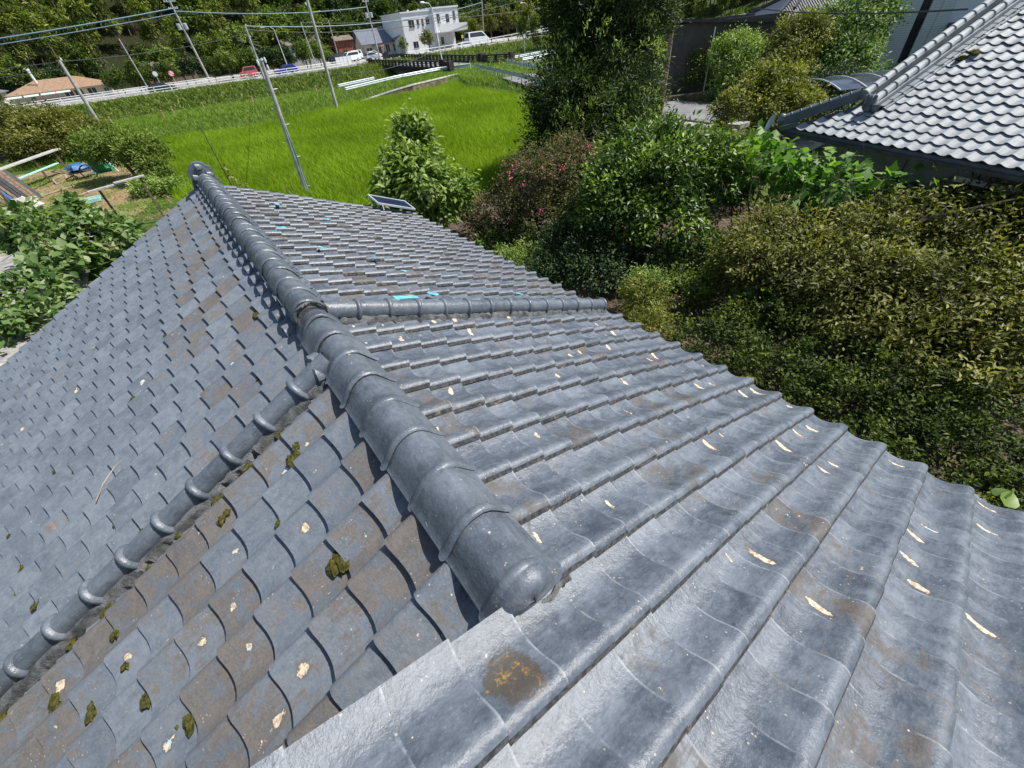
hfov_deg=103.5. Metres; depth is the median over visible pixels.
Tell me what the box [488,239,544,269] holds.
fern bush
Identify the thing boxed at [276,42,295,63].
hillside shrub
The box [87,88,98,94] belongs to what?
window
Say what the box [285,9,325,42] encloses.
forest tree
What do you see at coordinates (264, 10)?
forest tree
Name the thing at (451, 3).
forest tree
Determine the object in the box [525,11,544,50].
grove tree
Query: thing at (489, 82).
lane side grass
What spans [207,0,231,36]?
bamboo clump
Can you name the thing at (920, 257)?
olive tree
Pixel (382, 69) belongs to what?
cable
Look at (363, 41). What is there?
gabled house
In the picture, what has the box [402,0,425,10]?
forest tree
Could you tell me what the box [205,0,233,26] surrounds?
bamboo clump
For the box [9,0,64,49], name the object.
bamboo clump
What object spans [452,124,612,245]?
crape myrtle
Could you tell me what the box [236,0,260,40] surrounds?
bamboo clump
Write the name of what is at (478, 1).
forest tree
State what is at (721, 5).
grove tree
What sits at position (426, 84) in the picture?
retaining wall
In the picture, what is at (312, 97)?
levee grass
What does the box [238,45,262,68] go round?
hillside shrub
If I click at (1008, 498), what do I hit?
corner sapling
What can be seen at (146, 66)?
hillside shrub
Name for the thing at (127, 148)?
juniper shrub
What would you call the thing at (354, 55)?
parked car
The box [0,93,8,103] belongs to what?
roadside tree
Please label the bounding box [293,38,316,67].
hillside shrub
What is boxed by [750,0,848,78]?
garden tree
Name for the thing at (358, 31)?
cable
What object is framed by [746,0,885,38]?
black roof house
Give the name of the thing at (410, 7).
forest tree
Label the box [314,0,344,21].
forest tree
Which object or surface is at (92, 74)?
hillside shrub
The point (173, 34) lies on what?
bamboo clump
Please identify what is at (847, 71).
dark shrub
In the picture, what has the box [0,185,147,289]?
kudzu bush
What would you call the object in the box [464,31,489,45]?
parked car
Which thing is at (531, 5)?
roadside tree
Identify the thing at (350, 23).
forest tree
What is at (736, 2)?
grove tree
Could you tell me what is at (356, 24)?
cable
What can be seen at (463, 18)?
roadside tree
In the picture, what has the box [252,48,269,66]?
hillside shrub
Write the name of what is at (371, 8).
forest tree
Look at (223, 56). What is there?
hillside shrub
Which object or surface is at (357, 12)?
forest tree
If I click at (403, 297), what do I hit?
tape scrap
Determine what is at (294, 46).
hillside shrub
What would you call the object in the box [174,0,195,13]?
bamboo clump
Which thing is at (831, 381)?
clipped hedge
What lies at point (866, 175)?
broadleaf vine
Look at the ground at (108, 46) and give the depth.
96.25 m
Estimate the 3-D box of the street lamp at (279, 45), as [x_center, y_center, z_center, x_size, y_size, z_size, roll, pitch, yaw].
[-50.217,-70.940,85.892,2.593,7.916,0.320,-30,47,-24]
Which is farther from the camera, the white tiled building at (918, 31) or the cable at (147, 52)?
the cable at (147, 52)
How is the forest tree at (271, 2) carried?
on the ground at (108, 46)
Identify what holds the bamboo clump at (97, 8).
on the ground at (108, 46)
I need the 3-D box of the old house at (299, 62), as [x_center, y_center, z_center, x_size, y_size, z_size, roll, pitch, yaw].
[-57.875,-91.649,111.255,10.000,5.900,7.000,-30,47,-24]
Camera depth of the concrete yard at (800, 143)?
18.98 m
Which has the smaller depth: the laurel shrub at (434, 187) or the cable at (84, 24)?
the laurel shrub at (434, 187)
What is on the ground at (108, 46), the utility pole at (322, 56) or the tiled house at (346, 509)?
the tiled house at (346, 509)
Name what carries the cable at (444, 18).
attached to the utility pole at (368, 13)
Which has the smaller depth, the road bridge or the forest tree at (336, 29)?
the road bridge
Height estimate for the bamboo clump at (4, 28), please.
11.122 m
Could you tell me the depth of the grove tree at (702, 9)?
85.09 m
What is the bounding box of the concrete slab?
[0,233,93,365]
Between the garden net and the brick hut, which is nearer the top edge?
the brick hut
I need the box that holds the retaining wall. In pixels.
[362,73,457,100]
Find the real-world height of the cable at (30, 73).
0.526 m
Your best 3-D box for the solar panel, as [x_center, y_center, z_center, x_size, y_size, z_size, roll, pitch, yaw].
[-2.309,-3.456,7.834,0.792,0.568,0.415,-36,50,-29]
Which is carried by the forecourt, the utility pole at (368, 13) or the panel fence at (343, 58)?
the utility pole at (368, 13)
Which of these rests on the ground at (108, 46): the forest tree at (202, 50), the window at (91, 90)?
the forest tree at (202, 50)
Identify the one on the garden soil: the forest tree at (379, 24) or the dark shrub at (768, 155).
the dark shrub at (768, 155)
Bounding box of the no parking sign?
[168,70,178,87]
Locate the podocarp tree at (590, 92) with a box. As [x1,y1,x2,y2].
[507,0,690,196]
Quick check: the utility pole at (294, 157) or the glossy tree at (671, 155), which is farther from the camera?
the utility pole at (294, 157)
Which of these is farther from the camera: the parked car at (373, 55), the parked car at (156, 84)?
the parked car at (373, 55)
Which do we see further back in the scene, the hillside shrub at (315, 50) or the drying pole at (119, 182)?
the hillside shrub at (315, 50)
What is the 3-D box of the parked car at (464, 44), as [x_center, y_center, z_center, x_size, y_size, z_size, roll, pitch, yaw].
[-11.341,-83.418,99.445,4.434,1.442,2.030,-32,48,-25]
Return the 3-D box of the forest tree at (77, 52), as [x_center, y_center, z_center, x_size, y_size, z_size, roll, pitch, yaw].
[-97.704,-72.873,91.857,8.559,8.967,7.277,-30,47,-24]
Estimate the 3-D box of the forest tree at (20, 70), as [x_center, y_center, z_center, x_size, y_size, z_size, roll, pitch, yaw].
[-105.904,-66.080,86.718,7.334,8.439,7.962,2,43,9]
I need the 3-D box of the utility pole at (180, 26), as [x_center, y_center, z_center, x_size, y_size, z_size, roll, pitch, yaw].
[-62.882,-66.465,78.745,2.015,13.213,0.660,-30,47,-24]
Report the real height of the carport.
2.501 m
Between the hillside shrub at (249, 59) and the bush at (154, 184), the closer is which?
the bush at (154, 184)
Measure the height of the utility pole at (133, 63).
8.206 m
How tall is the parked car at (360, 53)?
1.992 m
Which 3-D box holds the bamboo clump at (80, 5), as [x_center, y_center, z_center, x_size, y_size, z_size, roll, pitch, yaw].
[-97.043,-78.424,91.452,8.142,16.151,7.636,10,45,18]
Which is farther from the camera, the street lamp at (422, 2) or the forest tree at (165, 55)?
the forest tree at (165, 55)
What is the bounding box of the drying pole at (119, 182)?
[87,174,163,216]
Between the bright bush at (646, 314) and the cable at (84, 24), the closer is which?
the bright bush at (646, 314)
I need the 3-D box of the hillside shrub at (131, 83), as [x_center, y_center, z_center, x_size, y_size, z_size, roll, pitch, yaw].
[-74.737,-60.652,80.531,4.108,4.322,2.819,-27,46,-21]
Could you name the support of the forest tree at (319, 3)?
on the ground at (108, 46)
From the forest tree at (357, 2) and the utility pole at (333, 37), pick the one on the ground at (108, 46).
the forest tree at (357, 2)
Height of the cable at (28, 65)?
0.590 m
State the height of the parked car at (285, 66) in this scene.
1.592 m
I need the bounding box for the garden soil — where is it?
[438,180,1023,507]
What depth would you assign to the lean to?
23.21 m
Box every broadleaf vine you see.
[702,118,839,250]
[781,148,947,239]
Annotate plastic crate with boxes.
[84,195,101,202]
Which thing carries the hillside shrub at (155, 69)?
on the ground at (108, 46)
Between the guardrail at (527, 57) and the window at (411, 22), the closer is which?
the guardrail at (527, 57)
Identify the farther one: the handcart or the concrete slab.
the handcart
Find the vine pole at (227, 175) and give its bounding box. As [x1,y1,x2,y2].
[198,124,248,187]
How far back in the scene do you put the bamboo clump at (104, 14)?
97.53 m
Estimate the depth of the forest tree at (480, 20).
137.13 m
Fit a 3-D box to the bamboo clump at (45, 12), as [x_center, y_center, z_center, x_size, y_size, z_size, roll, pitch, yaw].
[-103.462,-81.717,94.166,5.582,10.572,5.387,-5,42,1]
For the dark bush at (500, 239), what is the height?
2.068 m
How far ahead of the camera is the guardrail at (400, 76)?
53.62 m
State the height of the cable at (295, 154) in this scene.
5.101 m
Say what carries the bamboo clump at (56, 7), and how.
on the ground at (108, 46)
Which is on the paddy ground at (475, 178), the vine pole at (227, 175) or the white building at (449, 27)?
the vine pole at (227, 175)
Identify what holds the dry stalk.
on the tiled house at (346, 509)
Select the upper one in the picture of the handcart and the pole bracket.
the pole bracket
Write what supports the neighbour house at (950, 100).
on the ground at (108, 46)
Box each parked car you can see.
[147,82,176,92]
[240,66,258,76]
[275,64,297,74]
[329,52,343,63]
[343,51,360,60]
[348,50,362,60]
[364,52,380,60]
[382,51,400,58]
[457,41,474,48]
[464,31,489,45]
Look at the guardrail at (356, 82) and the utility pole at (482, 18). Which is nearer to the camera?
the guardrail at (356, 82)
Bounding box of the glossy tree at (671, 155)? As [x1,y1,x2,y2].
[562,105,774,266]
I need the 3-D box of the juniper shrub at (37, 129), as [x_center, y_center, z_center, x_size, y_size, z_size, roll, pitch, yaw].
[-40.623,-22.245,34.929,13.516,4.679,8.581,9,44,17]
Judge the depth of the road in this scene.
85.43 m
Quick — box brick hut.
[329,35,353,52]
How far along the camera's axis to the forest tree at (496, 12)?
136.29 m
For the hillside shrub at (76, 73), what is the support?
on the ground at (108, 46)
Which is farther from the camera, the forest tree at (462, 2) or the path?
the forest tree at (462, 2)
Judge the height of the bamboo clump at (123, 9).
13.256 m
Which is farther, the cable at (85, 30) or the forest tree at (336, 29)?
the forest tree at (336, 29)
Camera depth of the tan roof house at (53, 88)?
80.98 m
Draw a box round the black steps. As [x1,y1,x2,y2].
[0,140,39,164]
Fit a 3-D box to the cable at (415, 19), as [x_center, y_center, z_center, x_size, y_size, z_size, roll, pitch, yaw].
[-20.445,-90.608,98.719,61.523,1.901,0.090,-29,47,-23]
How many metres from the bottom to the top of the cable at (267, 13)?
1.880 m
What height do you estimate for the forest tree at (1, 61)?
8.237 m
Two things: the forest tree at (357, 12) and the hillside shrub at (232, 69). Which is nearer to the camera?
the hillside shrub at (232, 69)
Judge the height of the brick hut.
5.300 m
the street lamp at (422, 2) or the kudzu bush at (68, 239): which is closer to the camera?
the kudzu bush at (68, 239)
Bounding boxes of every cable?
[0,8,173,38]
[0,13,176,44]
[0,69,61,77]
[2,62,55,68]
[62,33,244,61]
[176,7,365,13]
[246,2,481,26]
[247,8,480,32]
[282,119,308,187]
[301,0,522,23]
[329,47,438,74]
[371,7,544,20]
[751,7,967,13]
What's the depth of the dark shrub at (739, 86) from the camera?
24.58 m
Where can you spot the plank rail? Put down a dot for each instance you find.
(32, 158)
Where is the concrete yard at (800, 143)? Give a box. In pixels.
[679,101,839,166]
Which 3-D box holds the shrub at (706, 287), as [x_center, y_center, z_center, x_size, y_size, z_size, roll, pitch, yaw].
[5.236,-2.960,9.677,4.046,1.940,4.266,10,45,18]
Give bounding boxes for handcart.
[50,162,97,179]
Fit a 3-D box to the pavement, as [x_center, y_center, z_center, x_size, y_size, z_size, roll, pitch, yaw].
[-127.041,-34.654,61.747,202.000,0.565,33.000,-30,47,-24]
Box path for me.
[520,56,547,62]
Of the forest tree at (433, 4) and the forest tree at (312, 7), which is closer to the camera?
the forest tree at (312, 7)
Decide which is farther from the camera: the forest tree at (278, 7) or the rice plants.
the forest tree at (278, 7)
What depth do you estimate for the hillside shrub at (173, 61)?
83.34 m
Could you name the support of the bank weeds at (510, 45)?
on the ground at (108, 46)
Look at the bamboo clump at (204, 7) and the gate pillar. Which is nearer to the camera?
the gate pillar
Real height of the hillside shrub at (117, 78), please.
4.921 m
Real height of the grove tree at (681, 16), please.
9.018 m
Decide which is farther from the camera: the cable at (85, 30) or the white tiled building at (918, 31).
the cable at (85, 30)
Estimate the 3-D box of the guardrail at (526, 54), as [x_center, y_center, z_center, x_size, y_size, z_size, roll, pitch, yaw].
[8.124,-55.789,67.522,0.414,1.060,25.436,30,53,33]
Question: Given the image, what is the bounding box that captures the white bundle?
[11,196,45,210]
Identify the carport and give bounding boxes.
[787,70,889,137]
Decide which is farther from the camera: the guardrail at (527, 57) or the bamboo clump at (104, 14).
the bamboo clump at (104, 14)
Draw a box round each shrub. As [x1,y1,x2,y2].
[0,76,18,93]
[0,93,120,162]
[5,70,27,89]
[27,71,50,81]
[36,69,54,79]
[42,62,66,78]
[56,122,181,180]
[71,71,87,77]
[84,62,103,79]
[98,65,128,93]
[122,58,149,90]
[122,69,149,90]
[136,61,159,82]
[152,61,174,84]
[157,59,181,85]
[166,56,188,84]
[175,49,197,83]
[192,53,212,78]
[199,56,222,80]
[212,47,238,79]
[220,58,239,77]
[230,52,248,70]
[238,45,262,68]
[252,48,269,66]
[258,45,285,72]
[266,47,283,65]
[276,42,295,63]
[290,34,309,67]
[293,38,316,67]
[309,39,326,65]
[312,43,332,61]
[361,98,482,228]
[643,199,821,337]
[674,48,706,88]
[702,131,784,203]
[718,142,909,240]
[727,75,756,106]
[755,52,869,140]
[864,57,900,89]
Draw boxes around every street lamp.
[261,27,289,72]
[420,1,441,58]
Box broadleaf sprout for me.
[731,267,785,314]
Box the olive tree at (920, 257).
[699,168,1023,426]
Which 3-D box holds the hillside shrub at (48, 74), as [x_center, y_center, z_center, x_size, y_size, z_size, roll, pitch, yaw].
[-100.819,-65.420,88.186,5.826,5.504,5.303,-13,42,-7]
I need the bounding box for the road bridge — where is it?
[367,51,514,75]
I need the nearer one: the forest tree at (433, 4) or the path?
the path
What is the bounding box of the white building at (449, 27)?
[380,5,467,53]
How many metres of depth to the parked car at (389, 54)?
91.29 m
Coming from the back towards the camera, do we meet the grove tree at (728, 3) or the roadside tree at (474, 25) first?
the roadside tree at (474, 25)
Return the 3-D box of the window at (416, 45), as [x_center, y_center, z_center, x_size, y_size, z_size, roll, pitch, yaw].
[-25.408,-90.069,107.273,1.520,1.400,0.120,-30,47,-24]
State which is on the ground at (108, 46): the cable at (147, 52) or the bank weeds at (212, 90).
the bank weeds at (212, 90)
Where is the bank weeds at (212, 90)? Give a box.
[0,63,403,127]
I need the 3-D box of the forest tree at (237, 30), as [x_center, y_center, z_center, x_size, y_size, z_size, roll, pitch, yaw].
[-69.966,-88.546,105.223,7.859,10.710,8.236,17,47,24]
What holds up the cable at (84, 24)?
attached to the utility pole at (180, 26)
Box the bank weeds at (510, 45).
[357,5,761,74]
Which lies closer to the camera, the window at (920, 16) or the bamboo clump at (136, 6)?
the window at (920, 16)
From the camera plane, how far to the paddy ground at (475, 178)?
19.51 m
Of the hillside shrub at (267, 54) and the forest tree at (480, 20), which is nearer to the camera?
the hillside shrub at (267, 54)
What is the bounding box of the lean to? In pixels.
[0,169,43,209]
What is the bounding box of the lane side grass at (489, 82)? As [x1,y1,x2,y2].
[397,61,634,92]
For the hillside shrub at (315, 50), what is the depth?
93.77 m
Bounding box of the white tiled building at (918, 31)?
[870,0,984,71]
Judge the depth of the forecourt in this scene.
111.69 m
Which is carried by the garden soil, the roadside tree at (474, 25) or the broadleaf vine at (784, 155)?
the broadleaf vine at (784, 155)
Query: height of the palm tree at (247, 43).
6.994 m
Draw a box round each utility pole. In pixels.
[57,58,99,121]
[119,39,147,87]
[163,0,211,83]
[244,24,264,78]
[260,61,308,192]
[300,22,317,68]
[305,0,337,107]
[328,20,337,52]
[362,0,380,58]
[481,0,484,44]
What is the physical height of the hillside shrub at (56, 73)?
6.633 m
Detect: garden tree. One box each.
[696,20,770,101]
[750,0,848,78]
[791,0,914,104]
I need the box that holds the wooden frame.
[52,173,77,184]
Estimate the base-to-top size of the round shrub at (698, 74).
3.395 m
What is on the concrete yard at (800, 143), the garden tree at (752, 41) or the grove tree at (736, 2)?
the garden tree at (752, 41)
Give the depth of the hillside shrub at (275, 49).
90.06 m
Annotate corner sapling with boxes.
[975,488,1019,508]
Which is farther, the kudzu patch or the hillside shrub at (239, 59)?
the hillside shrub at (239, 59)
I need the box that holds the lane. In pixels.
[401,62,780,131]
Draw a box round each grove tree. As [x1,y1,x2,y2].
[516,4,531,40]
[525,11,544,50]
[544,10,559,44]
[677,0,688,18]
[681,0,693,18]
[690,0,697,16]
[692,0,709,18]
[707,0,717,15]
[714,0,729,15]
[717,0,728,16]
[729,0,740,11]
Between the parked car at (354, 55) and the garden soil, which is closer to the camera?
the garden soil
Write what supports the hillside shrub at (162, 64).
on the ground at (108, 46)
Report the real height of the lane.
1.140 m
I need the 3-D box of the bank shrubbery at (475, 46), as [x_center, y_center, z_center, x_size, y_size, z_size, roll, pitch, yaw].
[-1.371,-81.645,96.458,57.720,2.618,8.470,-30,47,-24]
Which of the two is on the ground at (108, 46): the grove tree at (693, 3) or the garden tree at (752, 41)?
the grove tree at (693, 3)
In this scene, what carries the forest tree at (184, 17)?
on the ground at (108, 46)
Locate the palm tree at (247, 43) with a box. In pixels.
[236,35,261,74]
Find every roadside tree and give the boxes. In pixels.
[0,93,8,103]
[398,36,408,52]
[418,28,434,50]
[458,12,471,35]
[464,17,482,45]
[478,3,498,42]
[495,6,518,40]
[516,1,539,37]
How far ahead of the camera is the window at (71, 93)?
81.83 m
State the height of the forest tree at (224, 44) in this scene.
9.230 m
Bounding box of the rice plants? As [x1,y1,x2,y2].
[151,80,549,206]
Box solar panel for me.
[367,194,415,210]
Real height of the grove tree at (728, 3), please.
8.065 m
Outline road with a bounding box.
[70,39,524,105]
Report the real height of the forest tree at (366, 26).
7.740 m
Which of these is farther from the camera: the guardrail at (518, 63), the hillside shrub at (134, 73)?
the hillside shrub at (134, 73)
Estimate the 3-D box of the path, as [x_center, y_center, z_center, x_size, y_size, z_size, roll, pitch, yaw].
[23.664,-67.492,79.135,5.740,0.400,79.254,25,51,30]
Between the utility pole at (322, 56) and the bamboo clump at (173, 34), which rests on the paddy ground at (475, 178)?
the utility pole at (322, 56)
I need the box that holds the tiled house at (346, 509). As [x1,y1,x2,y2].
[0,161,1023,767]
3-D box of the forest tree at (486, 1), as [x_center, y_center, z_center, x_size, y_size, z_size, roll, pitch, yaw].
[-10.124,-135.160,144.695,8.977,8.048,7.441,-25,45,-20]
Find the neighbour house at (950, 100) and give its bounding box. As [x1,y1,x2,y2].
[777,0,1023,327]
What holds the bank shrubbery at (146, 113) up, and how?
on the ground at (108, 46)
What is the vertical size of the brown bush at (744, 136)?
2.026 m
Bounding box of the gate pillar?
[727,120,749,138]
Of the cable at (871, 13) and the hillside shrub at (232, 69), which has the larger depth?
the hillside shrub at (232, 69)
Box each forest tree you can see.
[0,51,39,87]
[0,57,13,79]
[53,38,105,78]
[129,42,158,63]
[143,0,167,29]
[147,40,182,61]
[156,15,187,49]
[162,0,199,20]
[170,1,211,40]
[190,32,216,64]
[209,29,240,71]
[223,17,254,63]
[250,4,278,42]
[256,0,293,14]
[263,4,296,43]
[273,5,291,27]
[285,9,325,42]
[293,4,329,36]
[295,1,322,37]
[309,0,338,31]
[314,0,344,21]
[318,16,346,45]
[337,13,364,49]
[342,0,373,25]
[343,4,366,23]
[359,0,379,27]
[361,17,378,28]
[372,0,399,26]
[376,12,385,27]
[387,0,402,12]
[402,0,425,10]
[402,1,425,11]
[424,0,439,7]
[438,0,455,34]
[442,0,459,15]
[457,0,483,10]
[458,2,480,20]
[463,0,482,11]
[476,0,495,9]
[477,10,484,30]
[478,0,500,35]
[495,0,515,35]
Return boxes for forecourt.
[311,35,543,64]
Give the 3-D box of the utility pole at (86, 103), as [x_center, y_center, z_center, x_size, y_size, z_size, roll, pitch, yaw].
[-47.550,-31.829,44.738,0.594,6.696,0.400,-30,47,-24]
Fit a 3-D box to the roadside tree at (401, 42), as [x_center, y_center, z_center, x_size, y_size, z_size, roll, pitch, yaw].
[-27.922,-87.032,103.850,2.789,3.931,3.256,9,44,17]
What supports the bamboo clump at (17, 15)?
on the ground at (108, 46)
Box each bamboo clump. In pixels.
[0,0,64,64]
[0,11,41,70]
[1,2,83,72]
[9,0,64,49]
[37,0,69,25]
[37,4,81,43]
[49,0,113,74]
[53,0,103,56]
[82,0,130,52]
[84,0,112,31]
[110,0,143,35]
[124,0,164,44]
[164,25,185,53]
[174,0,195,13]
[192,0,229,45]
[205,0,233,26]
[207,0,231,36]
[225,0,243,23]
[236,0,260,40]
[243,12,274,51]
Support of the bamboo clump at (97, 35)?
on the ground at (108, 46)
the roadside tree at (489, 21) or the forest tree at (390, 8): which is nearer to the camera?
the roadside tree at (489, 21)
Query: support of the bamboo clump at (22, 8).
on the ground at (108, 46)
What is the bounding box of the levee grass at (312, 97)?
[0,62,569,172]
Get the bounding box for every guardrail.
[337,77,374,87]
[344,63,470,93]
[474,63,541,82]
[507,59,552,70]
[515,49,546,58]
[522,45,596,61]
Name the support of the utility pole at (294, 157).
on the paddy ground at (475, 178)
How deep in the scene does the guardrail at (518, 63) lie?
50.61 m
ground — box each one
[0,0,896,286]
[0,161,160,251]
[240,129,522,201]
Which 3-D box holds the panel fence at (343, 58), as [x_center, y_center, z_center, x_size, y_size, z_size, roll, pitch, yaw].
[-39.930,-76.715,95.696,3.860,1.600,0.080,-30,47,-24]
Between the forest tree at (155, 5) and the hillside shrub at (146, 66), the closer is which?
the hillside shrub at (146, 66)
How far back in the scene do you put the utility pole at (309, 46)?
88.97 m
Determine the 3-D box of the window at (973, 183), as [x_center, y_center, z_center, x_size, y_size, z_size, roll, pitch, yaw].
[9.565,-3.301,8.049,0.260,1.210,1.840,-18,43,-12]
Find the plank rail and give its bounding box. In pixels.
[0,148,68,180]
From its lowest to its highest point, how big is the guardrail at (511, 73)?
1.060 m
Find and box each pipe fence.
[9,60,348,107]
[12,77,215,107]
[406,28,547,55]
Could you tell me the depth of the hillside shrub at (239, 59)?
88.16 m
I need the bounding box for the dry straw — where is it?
[11,166,173,243]
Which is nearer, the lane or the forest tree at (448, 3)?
the lane
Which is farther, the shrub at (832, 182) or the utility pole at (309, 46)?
the utility pole at (309, 46)
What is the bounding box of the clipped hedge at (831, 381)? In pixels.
[663,292,1023,511]
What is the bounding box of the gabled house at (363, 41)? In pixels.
[352,27,395,57]
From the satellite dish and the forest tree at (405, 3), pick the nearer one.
the satellite dish
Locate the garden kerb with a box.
[664,89,725,101]
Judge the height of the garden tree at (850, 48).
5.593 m
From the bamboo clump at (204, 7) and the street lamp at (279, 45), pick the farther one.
the bamboo clump at (204, 7)
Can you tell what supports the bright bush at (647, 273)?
on the garden soil
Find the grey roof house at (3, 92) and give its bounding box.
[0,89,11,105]
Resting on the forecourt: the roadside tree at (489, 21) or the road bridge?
the roadside tree at (489, 21)
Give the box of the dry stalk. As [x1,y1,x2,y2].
[95,459,122,500]
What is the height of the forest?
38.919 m
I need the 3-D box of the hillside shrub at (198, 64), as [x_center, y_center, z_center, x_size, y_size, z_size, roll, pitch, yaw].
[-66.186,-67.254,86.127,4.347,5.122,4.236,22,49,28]
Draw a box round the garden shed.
[638,12,788,96]
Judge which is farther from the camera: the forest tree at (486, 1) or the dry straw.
the forest tree at (486, 1)
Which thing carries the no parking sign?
on the pavement
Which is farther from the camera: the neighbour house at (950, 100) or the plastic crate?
the plastic crate
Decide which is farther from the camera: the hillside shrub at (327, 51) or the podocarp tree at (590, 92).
the hillside shrub at (327, 51)
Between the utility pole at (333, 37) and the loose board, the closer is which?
the loose board
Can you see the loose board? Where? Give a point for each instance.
(59, 190)
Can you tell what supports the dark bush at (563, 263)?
on the garden soil
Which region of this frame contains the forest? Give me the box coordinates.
[502,0,547,16]
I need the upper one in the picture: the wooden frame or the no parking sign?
the no parking sign
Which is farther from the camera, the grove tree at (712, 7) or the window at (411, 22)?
the window at (411, 22)
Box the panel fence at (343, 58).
[334,56,351,64]
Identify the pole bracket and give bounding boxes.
[256,57,269,70]
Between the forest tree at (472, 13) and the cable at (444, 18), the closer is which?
the cable at (444, 18)
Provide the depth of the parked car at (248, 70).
85.95 m
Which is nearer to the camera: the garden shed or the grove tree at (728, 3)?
the garden shed
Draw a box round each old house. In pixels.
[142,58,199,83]
[278,35,322,66]
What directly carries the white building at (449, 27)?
on the ground at (108, 46)
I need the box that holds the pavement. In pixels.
[20,65,342,108]
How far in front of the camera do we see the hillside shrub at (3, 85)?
85.30 m
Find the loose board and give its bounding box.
[45,185,75,194]
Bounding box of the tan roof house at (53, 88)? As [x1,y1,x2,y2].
[4,69,114,107]
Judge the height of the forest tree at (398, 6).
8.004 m
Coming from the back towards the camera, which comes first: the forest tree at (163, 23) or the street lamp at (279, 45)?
the forest tree at (163, 23)
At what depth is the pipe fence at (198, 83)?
72.98 m
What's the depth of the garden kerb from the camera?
28.33 m
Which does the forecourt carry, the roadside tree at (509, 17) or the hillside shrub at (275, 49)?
the roadside tree at (509, 17)
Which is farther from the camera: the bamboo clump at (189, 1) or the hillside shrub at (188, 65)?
the bamboo clump at (189, 1)
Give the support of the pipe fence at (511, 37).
on the road
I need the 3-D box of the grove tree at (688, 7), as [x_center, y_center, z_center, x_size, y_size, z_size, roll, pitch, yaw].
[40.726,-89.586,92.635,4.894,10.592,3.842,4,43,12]
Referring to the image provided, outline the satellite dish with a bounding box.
[757,113,775,138]
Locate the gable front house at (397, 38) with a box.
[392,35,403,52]
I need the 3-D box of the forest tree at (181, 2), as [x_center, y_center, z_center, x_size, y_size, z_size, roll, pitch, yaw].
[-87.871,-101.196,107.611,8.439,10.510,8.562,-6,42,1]
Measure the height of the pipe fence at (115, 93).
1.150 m
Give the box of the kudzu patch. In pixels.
[0,261,83,353]
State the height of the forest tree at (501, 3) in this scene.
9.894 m
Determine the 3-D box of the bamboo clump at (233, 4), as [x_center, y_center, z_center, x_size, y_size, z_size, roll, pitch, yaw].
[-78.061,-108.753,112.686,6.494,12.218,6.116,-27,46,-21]
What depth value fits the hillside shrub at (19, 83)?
85.25 m
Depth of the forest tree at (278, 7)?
112.73 m
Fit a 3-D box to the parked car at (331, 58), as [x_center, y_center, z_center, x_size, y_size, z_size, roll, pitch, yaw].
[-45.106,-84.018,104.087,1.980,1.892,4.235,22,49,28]
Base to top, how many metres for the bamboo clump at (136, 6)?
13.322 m
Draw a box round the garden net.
[86,157,115,174]
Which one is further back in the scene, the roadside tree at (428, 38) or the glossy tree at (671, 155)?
the roadside tree at (428, 38)
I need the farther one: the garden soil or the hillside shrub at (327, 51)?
the hillside shrub at (327, 51)
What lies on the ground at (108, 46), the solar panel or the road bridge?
the road bridge
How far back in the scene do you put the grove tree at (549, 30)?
87.28 m
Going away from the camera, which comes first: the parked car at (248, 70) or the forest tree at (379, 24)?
the parked car at (248, 70)
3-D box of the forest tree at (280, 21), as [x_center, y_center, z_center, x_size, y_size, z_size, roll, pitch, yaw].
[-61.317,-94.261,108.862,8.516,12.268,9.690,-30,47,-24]
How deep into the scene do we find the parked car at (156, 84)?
74.00 m
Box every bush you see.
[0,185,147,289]
[125,173,189,197]
[471,180,633,257]
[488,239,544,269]
[518,206,694,298]
[610,271,685,345]
[617,261,673,308]
[696,121,761,146]
[699,47,836,140]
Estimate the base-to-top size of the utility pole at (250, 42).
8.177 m
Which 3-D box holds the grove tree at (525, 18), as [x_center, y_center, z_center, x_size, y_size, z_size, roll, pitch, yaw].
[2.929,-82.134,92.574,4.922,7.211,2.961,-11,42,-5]
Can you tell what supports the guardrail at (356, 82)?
on the footpath
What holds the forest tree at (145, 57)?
on the ground at (108, 46)
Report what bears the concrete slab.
on the ground at (108, 46)
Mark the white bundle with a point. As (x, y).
(22, 198)
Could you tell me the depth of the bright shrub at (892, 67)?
22.41 m
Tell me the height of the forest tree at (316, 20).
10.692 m
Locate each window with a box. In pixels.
[64,91,75,97]
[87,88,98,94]
[408,20,414,27]
[413,41,418,48]
[903,5,928,47]
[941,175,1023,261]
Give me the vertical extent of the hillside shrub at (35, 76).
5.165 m
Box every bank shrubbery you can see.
[92,81,358,120]
[394,35,546,59]

